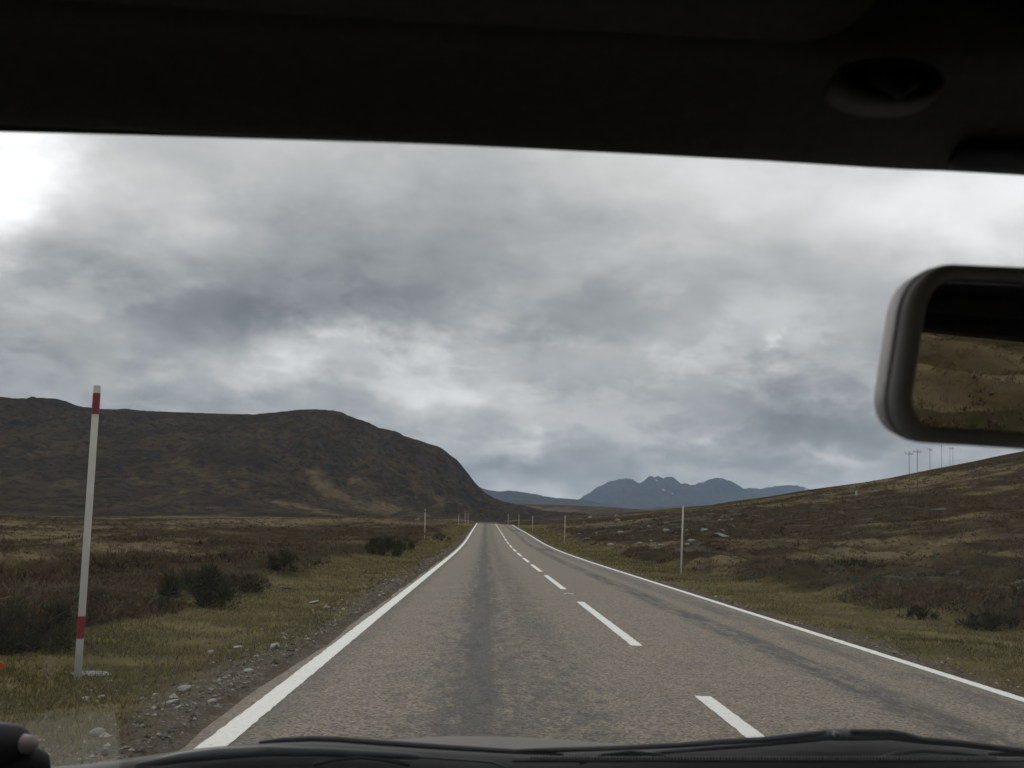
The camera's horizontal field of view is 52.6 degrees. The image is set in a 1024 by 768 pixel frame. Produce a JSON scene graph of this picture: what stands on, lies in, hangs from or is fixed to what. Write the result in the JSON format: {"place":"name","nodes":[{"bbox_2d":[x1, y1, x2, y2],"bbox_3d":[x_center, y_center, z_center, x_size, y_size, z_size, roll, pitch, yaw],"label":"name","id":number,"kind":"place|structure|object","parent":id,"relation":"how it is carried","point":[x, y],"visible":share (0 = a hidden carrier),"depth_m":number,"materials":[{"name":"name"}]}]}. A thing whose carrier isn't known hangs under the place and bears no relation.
{"place":"outdoors","nodes":[
{"label":"outdoors","id":0,"kind":"place"},
{"bbox_2d":[0,396,594,521],"bbox_3d":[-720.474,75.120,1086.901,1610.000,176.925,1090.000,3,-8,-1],"label":"hill","id":1,"kind":"structure","parent":0,"point":[312,463],"depth_m":973.61,"materials":[{"name":"brown plant"}]},
{"bbox_2d":[0,451,1023,766],"bbox_3d":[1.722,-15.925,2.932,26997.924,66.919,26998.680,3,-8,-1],"label":"ground","id":2,"kind":"structure","parent":0,"point":[192,729],"depth_m":28.99,"materials":[{"name":"plant"}]},
{"bbox_2d":[0,601,43,654],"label":"bush","id":3,"kind":"object","parent":2,"relation":"on","point":[9,633],"visible":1,"depth_m":9.36,"materials":[{"name":"green plant"}]},
{"bbox_2d":[0,596,76,653],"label":"bush","id":4,"kind":"object","parent":2,"relation":"on","point":[56,615],"visible":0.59,"depth_m":9.76,"materials":[{"name":"green plant"}]},
{"bbox_2d":[74,385,100,679],"bbox_3d":[-3.409,1.307,8.294,0.061,2.618,0.058,1,-8,-1],"label":"snow pole","id":5,"kind":"object","parent":2,"relation":"on","point":[86,540],"visible":0.91,"depth_m":8.29,"materials":[{"name":"paint"}]},
{"bbox_2d":[71,671,111,675],"bbox_3d":[-3.407,2.344,8.397,0.325,0.026,0.233,4,-8,-12],"label":"stone","id":6,"kind":"object","parent":2,"relation":"on","point":[93,672],"visible":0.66,"depth_m":8.35,"materials":[{"name":"grey stone"}]},
{"bbox_2d":[161,699,180,704],"bbox_3d":[-2.258,2.115,6.858,0.128,0.052,0.083,1,-16,-20],"label":"stone","id":7,"kind":"object","parent":2,"relation":"on","point":[174,701],"visible":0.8,"depth_m":6.84,"materials":[{"name":"grey stone"}]},
{"bbox_2d":[177,685,191,691],"bbox_3d":[-2.344,2.180,7.403,0.106,0.060,0.084,0,-5,-4],"label":"stone","id":8,"kind":"object","parent":2,"relation":"on","point":[185,688],"visible":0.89,"depth_m":7.38,"materials":[{"name":"grey stone"}]},
{"bbox_2d":[154,561,243,608],"bbox_3d":[-4.509,2.961,15.062,1.167,0.789,1.120,3,-8,-1],"label":"bush","id":9,"kind":"object","parent":2,"relation":"on","point":[210,584],"visible":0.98,"depth_m":14.81,"materials":[{"name":"green plant"}]},
{"bbox_2d":[207,698,216,702],"bbox_3d":[-2.043,2.156,7.047,0.075,0.031,0.048,3,-8,-4],"label":"stone","id":10,"kind":"object","parent":2,"relation":"on","point":[212,700],"visible":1,"depth_m":7.03,"materials":[{"name":"grey stone"}]},
{"bbox_2d":[225,570,270,591],"bbox_3d":[-4.628,3.492,18.165,0.837,0.456,0.739,3,-8,-1],"label":"bush","id":11,"kind":"object","parent":2,"relation":"on","point":[247,580],"visible":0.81,"depth_m":18.07,"materials":[{"name":"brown plant"}]},
{"bbox_2d":[270,642,279,648],"bbox_3d":[-2.301,2.555,10.053,0.106,0.077,0.095,-5,6,-23],"label":"stone","id":12,"kind":"object","parent":2,"relation":"on","point":[273,645],"visible":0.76,"depth_m":10.03,"materials":[{"name":"grey stone"}]},
{"bbox_2d":[265,549,300,572],"bbox_3d":[-5.225,3.989,23.327,0.957,0.609,0.635,-1,-9,21],"label":"bush","id":13,"kind":"object","parent":2,"relation":"on","point":[276,565],"visible":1,"depth_m":23.25,"materials":[{"name":"green plant"}]},
{"bbox_2d":[363,534,403,556],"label":"bush","id":14,"kind":"object","parent":2,"relation":"on","point":[382,540],"visible":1,"depth_m":42.56,"materials":[{"name":"green plant"}]},
{"bbox_2d":[391,537,414,550],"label":"bush","id":15,"kind":"object","parent":2,"relation":"on","point":[404,545],"visible":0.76,"depth_m":52.15,"materials":[{"name":"green plant"}]},
{"bbox_2d":[431,532,450,540],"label":"bush","id":16,"kind":"object","parent":2,"relation":"on","point":[441,535],"visible":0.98,"depth_m":78.26,"materials":[{"name":"green plant"}]},
{"bbox_2d":[0,525,1023,766],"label":"verge grass","id":17,"kind":"structure","parent":2,"relation":"on","point":[66,686],"depth_m":12.17,"materials":[{"name":"green plant"}]},
{"bbox_2d":[0,456,1023,634],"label":"heather cover","id":18,"kind":"object","parent":2,"relation":"on","point":[27,583],"visible":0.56,"depth_m":29.61,"materials":[{"name":"brown plant"}]},
{"bbox_2d":[680,506,683,574],"bbox_3d":[5.647,5.320,34.410,0.060,2.546,0.057,3,-8,-1],"label":"snow pole","id":19,"kind":"object","parent":2,"relation":"on","point":[682,540],"visible":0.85,"depth_m":34.40,"materials":[{"name":"paint"}]},
{"bbox_2d":[713,533,726,536],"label":"boulder","id":20,"kind":"object","parent":2,"relation":"on","point":[718,535],"visible":0.75,"depth_m":73.19,"materials":[{"name":"grey stone"}]},
{"bbox_2d":[905,452,912,495],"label":"power pole","id":21,"kind":"object","parent":2,"relation":"on","point":[909,478],"visible":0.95,"depth_m":117.87,"materials":[{"name":"wood"}]},
{"bbox_2d":[913,449,920,498],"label":"power pole","id":22,"kind":"object","parent":2,"relation":"on","point":[917,471],"visible":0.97,"depth_m":108.27,"materials":[{"name":"wood"}]},
{"bbox_2d":[896,603,941,620],"bbox_3d":[6.945,3.890,17.642,0.698,0.361,0.622,3,-8,-1],"label":"bush","id":23,"kind":"object","parent":2,"relation":"on","point":[918,610],"visible":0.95,"depth_m":17.61,"materials":[{"name":"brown plant"}]},
{"bbox_2d":[955,606,1020,631],"bbox_3d":[7.424,3.678,16.115,0.891,0.471,0.735,3,-8,-1],"label":"bush","id":24,"kind":"object","parent":2,"relation":"on","point":[988,620],"visible":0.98,"depth_m":15.98,"materials":[{"name":"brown plant"}]},
{"bbox_2d":[0,132,1023,499],"label":"sky","id":25,"kind":"structure","parent":0,"point":[555,323],"materials":[{"name":"grey"}]},
{"bbox_2d":[7,547,1023,766],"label":"gravel","id":26,"kind":"structure","parent":0,"point":[163,735],"depth_m":8.49,"materials":[{"name":"grey gravel"}]},
{"bbox_2d":[89,727,104,734],"bbox_3d":[-2.360,1.978,5.880,0.083,0.054,0.042,9,-10,-39],"label":"stone","id":27,"kind":"object","parent":26,"relation":"on","point":[100,730],"visible":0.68,"depth_m":5.88,"materials":[{"name":"grey stone"}]},
{"bbox_2d":[243,668,253,672],"bbox_3d":[-2.158,2.347,8.483,0.086,0.038,0.069,15,-14,-25],"label":"stone","id":28,"kind":"object","parent":26,"relation":"on","point":[249,670],"visible":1,"depth_m":8.47,"materials":[{"name":"grey stone"}]},
{"bbox_2d":[480,487,620,507],"bbox_3d":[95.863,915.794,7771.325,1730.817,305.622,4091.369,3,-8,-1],"label":"mountain","id":29,"kind":"structure","parent":0,"point":[513,497],"depth_m":7304.56,"materials":[{"name":"grey stone"}]},
{"bbox_2d":[518,504,649,514],"bbox_3d":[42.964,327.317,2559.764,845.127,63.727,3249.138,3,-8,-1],"label":"moor ridge","id":30,"kind":"structure","parent":0,"point":[593,510],"depth_m":1891.94,"materials":[{"name":"brown plant"}]},
{"bbox_2d":[179,523,1023,750],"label":"road","id":31,"kind":"structure","parent":0,"point":[497,630],"depth_m":9.07,"materials":[{"name":"grey asphalt"}]},
{"bbox_2d":[0,0,1023,767],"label":"car","id":32,"kind":"object","parent":31,"relation":"on","point":[914,84],"visible":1,"depth_m":0.50,"materials":[{"name":"black plastic"}]},
{"bbox_2d":[0,722,50,767],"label":"dashboard gadget","id":33,"kind":"object","parent":32,"relation":"in","point":[19,747],"visible":1,"depth_m":0.96,"materials":[{"name":"black plastic"}]},
{"bbox_2d":[641,506,693,509],"bbox_3d":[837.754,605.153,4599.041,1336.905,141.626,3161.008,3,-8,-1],"label":"moor ridge","id":34,"kind":"structure","parent":0,"point":[657,508],"depth_m":4487.21,"materials":[{"name":"brown plant"}]},
{"bbox_2d":[580,476,760,508],"bbox_3d":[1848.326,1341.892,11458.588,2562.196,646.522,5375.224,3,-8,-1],"label":"mountain","id":35,"kind":"structure","parent":0,"point":[652,492],"depth_m":10707.50,"materials":[{"name":"stone"}]},
{"bbox_2d":[745,485,810,496],"bbox_3d":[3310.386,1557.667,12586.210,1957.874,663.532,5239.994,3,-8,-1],"label":"mountain","id":36,"kind":"structure","parent":0,"point":[773,491],"depth_m":12407.31,"materials":[{"name":"stone"}]}
]}

